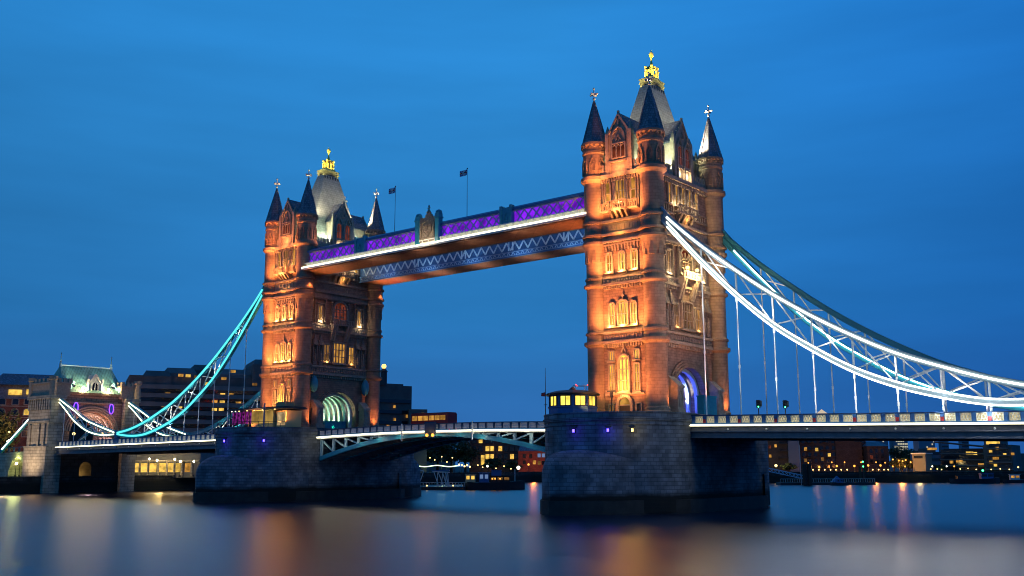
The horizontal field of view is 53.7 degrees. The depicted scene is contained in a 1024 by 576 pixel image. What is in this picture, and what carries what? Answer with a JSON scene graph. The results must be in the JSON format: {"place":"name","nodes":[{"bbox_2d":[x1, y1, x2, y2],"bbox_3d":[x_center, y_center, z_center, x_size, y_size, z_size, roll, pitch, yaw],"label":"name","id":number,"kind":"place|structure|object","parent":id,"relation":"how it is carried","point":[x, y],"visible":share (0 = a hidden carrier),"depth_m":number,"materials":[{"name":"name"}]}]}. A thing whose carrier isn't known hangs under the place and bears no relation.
{"place":"outdoors","nodes":[
{"label":"outdoors","id":0,"kind":"place"},
{"bbox_2d":[427,450,438,462],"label":"tree","id":1,"kind":"object","parent":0,"point":[430,453],"visible":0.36,"depth_m":421.71,"materials":[{"name":"green plant"}]},
{"bbox_2d":[0,482,1023,575],"bbox_3d":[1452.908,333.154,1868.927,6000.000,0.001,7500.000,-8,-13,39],"label":"water","id":2,"kind":"structure","parent":0,"point":[913,529],"depth_m":95.23,"materials":[{"name":"liquid"}]},
{"bbox_2d":[193,427,420,502],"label":"bridge pier","id":3,"kind":"structure","parent":2,"relation":"in","point":[279,464],"depth_m":192.07,"materials":[{"name":"stone"}]},
{"bbox_2d":[55,434,215,454],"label":"road span","id":4,"kind":"object","parent":3,"relation":"on","point":[200,443],"visible":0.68,"depth_m":238.03,"materials":[{"name":"metal"}]},
{"bbox_2d":[217,421,285,427],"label":"railing","id":5,"kind":"object","parent":3,"relation":"on","point":[218,425],"visible":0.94,"depth_m":192.04,"materials":[{"name":"grey metal"}]},
{"bbox_2d":[226,402,306,426],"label":"glass pavilion","id":6,"kind":"structure","parent":3,"relation":"on","point":[281,411],"depth_m":196.51,"materials":[{"name":"glass"}]},
{"bbox_2d":[259,148,385,427],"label":"bridge tower","id":7,"kind":"structure","parent":3,"relation":"on","point":[322,337],"depth_m":210.23,"materials":[{"name":"stone"}]},
{"bbox_2d":[59,286,263,447],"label":"suspension chain","id":8,"kind":"object","parent":7,"relation":"hanging from","point":[247,319],"visible":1,"depth_m":225.90,"materials":[{"name":"teal paint"}]},
{"bbox_2d":[128,390,260,435],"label":"suspension chain","id":9,"kind":"object","parent":7,"relation":"hanging from","point":[135,409],"visible":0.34,"depth_m":257.93,"materials":[{"name":"teal paint"}]},
{"bbox_2d":[272,390,276,406],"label":"window","id":10,"kind":"structure","parent":7,"relation":"in","point":[274,393],"depth_m":205.69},
{"bbox_2d":[274,344,279,362],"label":"window","id":11,"kind":"structure","parent":7,"relation":"in","point":[277,346],"depth_m":207.15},
{"bbox_2d":[274,305,280,321],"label":"window","id":12,"kind":"structure","parent":7,"relation":"in","point":[277,309],"depth_m":208.73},
{"bbox_2d":[277,383,285,401],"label":"window","id":13,"kind":"structure","parent":7,"relation":"in","point":[281,392],"depth_m":204.49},
{"bbox_2d":[278,341,286,362],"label":"window","id":14,"kind":"structure","parent":7,"relation":"in","point":[283,345],"depth_m":205.94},
{"bbox_2d":[281,304,287,320],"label":"window","id":15,"kind":"structure","parent":7,"relation":"in","point":[285,307],"depth_m":207.30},
{"bbox_2d":[281,249,289,269],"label":"window","id":16,"kind":"structure","parent":7,"relation":"in","point":[286,254],"depth_m":209.39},
{"bbox_2d":[286,342,291,361],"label":"window","id":17,"kind":"structure","parent":7,"relation":"in","point":[289,345],"depth_m":204.59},
{"bbox_2d":[288,303,294,319],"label":"window","id":18,"kind":"structure","parent":7,"relation":"in","point":[292,306],"depth_m":205.84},
{"bbox_2d":[316,302,324,322],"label":"window","id":19,"kind":"structure","parent":7,"relation":"in","point":[320,307],"depth_m":207.86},
{"bbox_2d":[323,343,330,362],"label":"window","id":20,"kind":"structure","parent":7,"relation":"in","point":[326,352],"depth_m":208.04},
{"bbox_2d":[331,342,346,365],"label":"window","id":21,"kind":"structure","parent":7,"relation":"in","point":[338,355],"depth_m":210.57,"materials":[{"name":"glass"}]},
{"bbox_2d":[332,301,348,323],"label":"window","id":22,"kind":"structure","parent":7,"relation":"in","point":[340,309],"depth_m":212.17,"materials":[{"name":"glass"}]},
{"bbox_2d":[347,346,354,365],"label":"window","id":23,"kind":"structure","parent":7,"relation":"in","point":[350,349],"depth_m":213.16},
{"bbox_2d":[356,308,362,327],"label":"window","id":24,"kind":"structure","parent":7,"relation":"in","point":[358,311],"depth_m":215.93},
{"bbox_2d":[301,192,585,275],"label":"walkway","id":25,"kind":"structure","parent":7,"relation":"attached to","point":[429,235],"depth_m":180.97,"materials":[{"name":"white paint"}]},
{"bbox_2d":[359,229,584,285],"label":"walkway","id":26,"kind":"structure","parent":7,"relation":"attached to","point":[536,248],"depth_m":197.31,"materials":[{"name":"white paint"}]},
{"bbox_2d":[323,421,346,427],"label":"hoarding","id":27,"kind":"object","parent":3,"relation":"on","point":[335,424],"visible":0.64,"depth_m":210.19,"materials":[{"name":"teal paint"}]},
{"bbox_2d":[316,424,481,460],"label":"bascule leaf","id":28,"kind":"object","parent":3,"relation":"attached to","point":[379,442],"visible":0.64,"depth_m":192.41,"materials":[{"name":"metal"}]},
{"bbox_2d":[411,412,456,423],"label":"double decker bus","id":29,"kind":"object","parent":28,"relation":"on","point":[437,417],"visible":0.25,"depth_m":195.57,"materials":[{"name":"red"}]},
{"bbox_2d":[420,482,465,489],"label":"pontoon","id":30,"kind":"object","parent":2,"relation":"on","point":[446,487],"visible":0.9,"depth_m":281.64,"materials":[{"name":"grey"}]},
{"bbox_2d":[432,470,449,485],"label":"steel gantry","id":31,"kind":"object","parent":30,"relation":"on","point":[442,471],"visible":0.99,"depth_m":285.07,"materials":[{"name":"metal"}]},
{"bbox_2d":[463,448,524,489],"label":"boat","id":32,"kind":"object","parent":2,"relation":"on","point":[498,481],"visible":0.94,"depth_m":285.48,"materials":[{"name":"grey"}]},
{"bbox_2d":[467,472,533,481],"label":"river wall","id":33,"kind":"structure","parent":2,"relation":"in","point":[526,476],"depth_m":407.83,"materials":[{"name":"stone"}]},
{"bbox_2d":[534,472,541,481],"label":"river wall","id":34,"kind":"structure","parent":2,"relation":"in","point":[537,476],"depth_m":417.19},
{"bbox_2d":[540,411,769,515],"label":"bridge pier","id":35,"kind":"structure","parent":2,"relation":"in","point":[658,462],"depth_m":139.87,"materials":[{"name":"stone"}]},
{"bbox_2d":[431,421,544,451],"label":"bascule leaf","id":36,"kind":"object","parent":35,"relation":"attached to","point":[529,434],"visible":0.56,"depth_m":168.16,"materials":[{"name":"metal"}]},
{"bbox_2d":[424,422,436,436],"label":"navigation light","id":37,"kind":"object","parent":36,"relation":"attached to","point":[430,427],"visible":1,"depth_m":176.35,"materials":[{"name":"blue paint"}]},
{"bbox_2d":[546,384,599,413],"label":"control cabin","id":38,"kind":"object","parent":35,"relation":"on","point":[572,399],"visible":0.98,"depth_m":148.30,"materials":[{"name":"blue paint"}]},
{"bbox_2d":[550,395,556,406],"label":"window","id":39,"kind":"structure","parent":38,"relation":"in","point":[553,399],"depth_m":149.46,"materials":[{"name":"yellow glass"}]},
{"bbox_2d":[560,395,570,405],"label":"window","id":40,"kind":"structure","parent":38,"relation":"in","point":[565,400],"depth_m":148.12,"materials":[{"name":"yellow glass"}]},
{"bbox_2d":[574,395,585,405],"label":"window","id":41,"kind":"structure","parent":38,"relation":"in","point":[579,400],"depth_m":148.01,"materials":[{"name":"yellow glass"}]},
{"bbox_2d":[588,395,595,405],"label":"window","id":42,"kind":"structure","parent":38,"relation":"in","point":[591,399],"depth_m":149.17,"materials":[{"name":"yellow glass"}]},
{"bbox_2d":[581,50,730,414],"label":"bridge tower","id":43,"kind":"structure","parent":35,"relation":"on","point":[644,343],"depth_m":157.54,"materials":[{"name":"stone"}]},
{"bbox_2d":[604,182,611,206],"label":"window","id":44,"kind":"structure","parent":43,"relation":"in","point":[607,186],"depth_m":159.37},
{"bbox_2d":[604,252,614,274],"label":"window","id":45,"kind":"structure","parent":43,"relation":"in","point":[609,257],"depth_m":157.29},
{"bbox_2d":[607,364,615,393],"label":"window","id":46,"kind":"structure","parent":43,"relation":"in","point":[611,367],"depth_m":154.17,"materials":[{"name":"glass"}]},
{"bbox_2d":[607,350,615,362],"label":"window","id":47,"kind":"structure","parent":43,"relation":"in","point":[611,354],"depth_m":154.73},
{"bbox_2d":[608,302,616,327],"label":"window","id":48,"kind":"structure","parent":43,"relation":"in","point":[612,315],"depth_m":155.66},
{"bbox_2d":[614,177,625,204],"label":"window","id":49,"kind":"structure","parent":43,"relation":"in","point":[620,185],"depth_m":157.86,"materials":[{"name":"glass"}]},
{"bbox_2d":[617,250,626,272],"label":"window","id":50,"kind":"structure","parent":43,"relation":"in","point":[621,253],"depth_m":155.91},
{"bbox_2d":[616,299,629,327],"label":"window","id":51,"kind":"structure","parent":43,"relation":"in","point":[623,316],"depth_m":154.47,"materials":[{"name":"glass"}]},
{"bbox_2d":[617,354,631,392],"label":"window","id":52,"kind":"structure","parent":43,"relation":"in","point":[623,360],"depth_m":152.89,"materials":[{"name":"glass"}]},
{"bbox_2d":[616,394,633,410],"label":"doorway","id":53,"kind":"structure","parent":43,"relation":"in","point":[624,402],"depth_m":152.15,"materials":[{"name":"orange stone"}]},
{"bbox_2d":[629,175,636,201],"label":"window","id":54,"kind":"structure","parent":43,"relation":"in","point":[632,181],"depth_m":156.44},
{"bbox_2d":[629,300,638,325],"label":"window","id":55,"kind":"structure","parent":43,"relation":"in","point":[633,304],"depth_m":153.23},
{"bbox_2d":[629,248,639,270],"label":"window","id":56,"kind":"structure","parent":43,"relation":"in","point":[634,252],"depth_m":154.43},
{"bbox_2d":[632,348,641,360],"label":"window","id":57,"kind":"structure","parent":43,"relation":"in","point":[636,351],"depth_m":151.89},
{"bbox_2d":[633,362,641,391],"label":"window","id":58,"kind":"structure","parent":43,"relation":"in","point":[636,365],"depth_m":151.30,"materials":[{"name":"glass"}]},
{"bbox_2d":[665,247,672,274],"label":"window","id":59,"kind":"structure","parent":43,"relation":"in","point":[668,254],"depth_m":156.41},
{"bbox_2d":[666,182,673,204],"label":"window","id":60,"kind":"structure","parent":43,"relation":"in","point":[668,185],"depth_m":159.18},
{"bbox_2d":[673,184,678,207],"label":"window","id":61,"kind":"structure","parent":43,"relation":"in","point":[675,188],"depth_m":160.68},
{"bbox_2d":[674,302,680,328],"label":"window","id":62,"kind":"structure","parent":43,"relation":"in","point":[676,307],"depth_m":156.79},
{"bbox_2d":[680,187,685,209],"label":"window","id":63,"kind":"structure","parent":43,"relation":"in","point":[682,191],"depth_m":162.54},
{"bbox_2d":[680,248,693,275],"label":"window","id":64,"kind":"structure","parent":43,"relation":"in","point":[686,259],"depth_m":160.70,"materials":[{"name":"glass"}]},
{"bbox_2d":[679,300,695,332],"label":"window","id":65,"kind":"structure","parent":43,"relation":"in","point":[686,307],"depth_m":159.04,"materials":[{"name":"glass"}]},
{"bbox_2d":[686,190,691,211],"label":"window","id":66,"kind":"structure","parent":43,"relation":"in","point":[689,193],"depth_m":164.11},
{"bbox_2d":[693,193,699,214],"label":"window","id":67,"kind":"structure","parent":43,"relation":"in","point":[695,196],"depth_m":165.68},
{"bbox_2d":[694,307,702,332],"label":"window","id":68,"kind":"structure","parent":43,"relation":"in","point":[697,311],"depth_m":161.65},
{"bbox_2d":[660,206,1023,414],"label":"suspension chain","id":69,"kind":"object","parent":43,"relation":"hanging from","point":[672,225],"visible":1,"depth_m":133.11,"materials":[{"name":"white paint"}]},
{"bbox_2d":[690,411,1023,441],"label":"road span","id":70,"kind":"object","parent":69,"relation":"hanging from","point":[958,426],"visible":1,"depth_m":129.70,"materials":[{"name":"metal"}]},
{"bbox_2d":[722,229,1023,413],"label":"suspension chain","id":71,"kind":"object","parent":43,"relation":"hanging from","point":[732,246],"visible":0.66,"depth_m":152.99,"materials":[{"name":"teal paint"}]},
{"bbox_2d":[696,395,716,414],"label":"hoarding","id":72,"kind":"object","parent":35,"relation":"on","point":[711,405],"visible":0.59,"depth_m":156.15,"materials":[{"name":"teal paint"}]},
{"bbox_2d":[802,464,807,484],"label":"mooring pile","id":73,"kind":"object","parent":2,"relation":"in","point":[804,471],"visible":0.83,"depth_m":339.72,"materials":[{"name":"grey"}]},
{"bbox_2d":[807,464,811,484],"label":"mooring pile","id":74,"kind":"object","parent":2,"relation":"in","point":[809,474],"visible":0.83,"depth_m":339.72,"materials":[{"name":"grey"}]},
{"bbox_2d":[776,479,875,484],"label":"pontoon","id":75,"kind":"object","parent":2,"relation":"on","point":[824,483],"visible":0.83,"depth_m":343.65,"materials":[{"name":"grey"}]},
{"bbox_2d":[769,468,802,478],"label":"gangway","id":76,"kind":"object","parent":75,"relation":"on","point":[785,472],"visible":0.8,"depth_m":347.16,"materials":[{"name":"blue paint"}]},
{"bbox_2d":[830,479,848,485],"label":"boat","id":77,"kind":"object","parent":2,"relation":"on","point":[839,482],"visible":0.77,"depth_m":334.04,"materials":[{"name":"blue"}]},
{"bbox_2d":[949,465,999,483],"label":"boat","id":78,"kind":"object","parent":2,"relation":"on","point":[986,478],"visible":0.85,"depth_m":366.17,"materials":[{"name":"grey"}]},
{"bbox_2d":[1003,474,1023,482],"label":"boat","id":79,"kind":"object","parent":2,"relation":"on","point":[1014,478],"visible":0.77,"depth_m":371.67,"materials":[{"name":"blue"}]},
{"bbox_2d":[0,0,1023,466],"label":"sky","id":80,"kind":"structure","parent":0,"point":[872,151],"materials":[{"name":"blue"}]},
{"bbox_2d":[427,466,910,472],"bbox_3d":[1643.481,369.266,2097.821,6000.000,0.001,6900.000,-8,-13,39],"label":"ground","id":81,"kind":"structure","parent":0,"point":[459,469],"depth_m":683.38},
{"bbox_2d":[0,408,21,452],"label":"tree","id":82,"kind":"object","parent":81,"relation":"on","point":[7,426],"visible":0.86,"depth_m":312.18,"materials":[{"name":"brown plant"}]},
{"bbox_2d":[0,446,23,476],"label":"approach viaduct","id":83,"kind":"object","parent":81,"relation":"on","point":[8,461],"visible":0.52,"depth_m":277.96,"materials":[{"name":"stone"}]},
{"bbox_2d":[0,419,27,452],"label":"land tie","id":84,"kind":"object","parent":83,"relation":"attached to","point":[13,437],"visible":0.62,"depth_m":276.23,"materials":[{"name":"teal paint"}]},
{"bbox_2d":[0,373,52,452],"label":"brick building","id":85,"kind":"structure","parent":81,"relation":"on","point":[14,389],"depth_m":337.22,"materials":[{"name":"brick"}]},
{"bbox_2d":[8,389,21,394],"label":"attic window","id":86,"kind":"structure","parent":85,"relation":"in","point":[11,391],"depth_m":337.35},
{"bbox_2d":[69,418,92,440],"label":"block","id":87,"kind":"structure","parent":81,"relation":"on","point":[79,432],"depth_m":416.06,"materials":[{"name":"brown brick"}]},
{"bbox_2d":[22,352,141,492],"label":"gatehouse","id":88,"kind":"object","parent":81,"relation":"on","point":[102,396],"visible":0.85,"depth_m":268.52,"materials":[{"name":"grey stone"}]},
{"bbox_2d":[135,453,214,477],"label":"arcade building","id":89,"kind":"structure","parent":81,"relation":"on","point":[164,464],"depth_m":287.53,"materials":[{"name":"grey concrete"}]},
{"bbox_2d":[126,359,261,452],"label":"hotel building","id":90,"kind":"structure","parent":81,"relation":"on","point":[160,390],"depth_m":351.61,"materials":[{"name":"concrete"}]},
{"bbox_2d":[0,472,466,493],"bbox_3d":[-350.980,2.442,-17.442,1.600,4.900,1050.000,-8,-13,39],"label":"river wall","id":91,"kind":"structure","parent":81,"relation":"on","point":[19,484],"depth_m":271.23,"materials":[{"name":"stone"}]},
{"bbox_2d":[379,364,411,430],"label":"hotel wing","id":92,"kind":"structure","parent":81,"relation":"on","point":[395,404],"depth_m":398.42,"materials":[{"name":"concrete"}]},
{"bbox_2d":[407,409,426,472],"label":"block","id":93,"kind":"structure","parent":81,"relation":"on","point":[420,457],"depth_m":396.20,"materials":[{"name":"concrete"}]},
{"bbox_2d":[427,447,447,472],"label":"tree","id":94,"kind":"object","parent":81,"relation":"on","point":[437,449],"visible":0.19,"depth_m":437.32,"materials":[{"name":"green plant"}]},
{"bbox_2d":[427,444,454,471],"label":"block","id":95,"kind":"structure","parent":81,"relation":"on","point":[430,469],"depth_m":512.26,"materials":[{"name":"grey concrete"}]},
{"bbox_2d":[437,443,463,472],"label":"tree","id":96,"kind":"object","parent":81,"relation":"on","point":[450,454],"visible":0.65,"depth_m":431.38,"materials":[{"name":"green plant"}]},
{"bbox_2d":[453,441,479,471],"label":"tree","id":97,"kind":"object","parent":81,"relation":"on","point":[466,449],"visible":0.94,"depth_m":428.43,"materials":[{"name":"green plant"}]},
{"bbox_2d":[482,458,501,469],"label":"tree","id":98,"kind":"object","parent":81,"relation":"on","point":[492,463],"visible":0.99,"depth_m":423.61,"materials":[{"name":"green plant"}]},
{"bbox_2d":[469,439,519,471],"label":"warehouse","id":99,"kind":"structure","parent":81,"relation":"on","point":[505,452],"depth_m":449.06,"materials":[{"name":"brown brick"}]},
{"bbox_2d":[504,461,522,471],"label":"tree","id":100,"kind":"object","parent":81,"relation":"on","point":[510,464],"visible":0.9,"depth_m":417.06,"materials":[{"name":"green plant"}]},
{"bbox_2d":[518,446,544,471],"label":"house","id":101,"kind":"structure","parent":81,"relation":"on","point":[534,459],"depth_m":433.81,"materials":[{"name":"red brick"}]},
{"bbox_2d":[768,441,799,471],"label":"riverside flats","id":102,"kind":"structure","parent":81,"relation":"on","point":[781,453],"depth_m":419.12,"materials":[{"name":"brown brick"}]},
{"bbox_2d":[780,463,797,471],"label":"tree","id":103,"kind":"object","parent":81,"relation":"on","point":[788,466],"visible":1,"depth_m":408.74,"materials":[{"name":"green plant"}]},
{"bbox_2d":[799,441,865,471],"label":"warehouse","id":104,"kind":"structure","parent":81,"relation":"on","point":[823,455],"depth_m":423.83,"materials":[{"name":"brown brick"}]},
{"bbox_2d":[769,471,907,482],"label":"river wall","id":105,"kind":"structure","parent":81,"relation":"on","point":[889,476],"depth_m":392.60,"materials":[{"name":"stone"}]},
{"bbox_2d":[863,441,889,470],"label":"warehouse","id":106,"kind":"structure","parent":81,"relation":"on","point":[875,451],"depth_m":419.39,"materials":[{"name":"brown brick"}]},
{"bbox_2d":[889,441,907,463],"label":"office tower","id":107,"kind":"structure","parent":81,"relation":"on","point":[902,444],"depth_m":3360.84,"materials":[{"name":"blue"}]},
{"bbox_2d":[893,458,907,470],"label":"tree","id":108,"kind":"object","parent":81,"relation":"on","point":[901,464],"visible":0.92,"depth_m":402.66,"materials":[{"name":"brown plant"}]},
{"bbox_2d":[888,446,913,469],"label":"tree","id":109,"kind":"object","parent":81,"relation":"on","point":[896,451],"visible":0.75,"depth_m":630.22,"materials":[{"name":"green plant"}]},
{"bbox_2d":[911,453,932,470],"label":"riverside pavilion","id":110,"kind":"structure","parent":81,"relation":"on","point":[922,461],"depth_m":397.90,"materials":[{"name":"brown"}]},
{"bbox_2d":[913,441,934,450],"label":"office tower","id":111,"kind":"structure","parent":81,"relation":"on","point":[917,445],"depth_m":3262.02,"materials":[{"name":"blue"}]},
{"bbox_2d":[910,448,941,470],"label":"office block","id":112,"kind":"structure","parent":81,"relation":"on","point":[936,458],"depth_m":419.27,"materials":[{"name":"blue"}]},
{"bbox_2d":[938,441,948,451],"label":"office tower","id":113,"kind":"structure","parent":81,"relation":"on","point":[943,446],"depth_m":3261.38,"materials":[{"name":"blue"}]},
{"bbox_2d":[934,441,984,470],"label":"modern building","id":114,"kind":"structure","parent":81,"relation":"on","point":[963,459],"depth_m":413.72,"materials":[{"name":"black stone"}]},
{"bbox_2d":[908,471,1023,481],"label":"river wall","id":115,"kind":"structure","parent":81,"relation":"on","point":[928,476],"depth_m":391.19,"materials":[{"name":"stone"}]},
{"bbox_2d":[983,441,1021,470],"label":"terrace block","id":116,"kind":"structure","parent":81,"relation":"on","point":[1003,455],"depth_m":401.70,"materials":[{"name":"concrete"}]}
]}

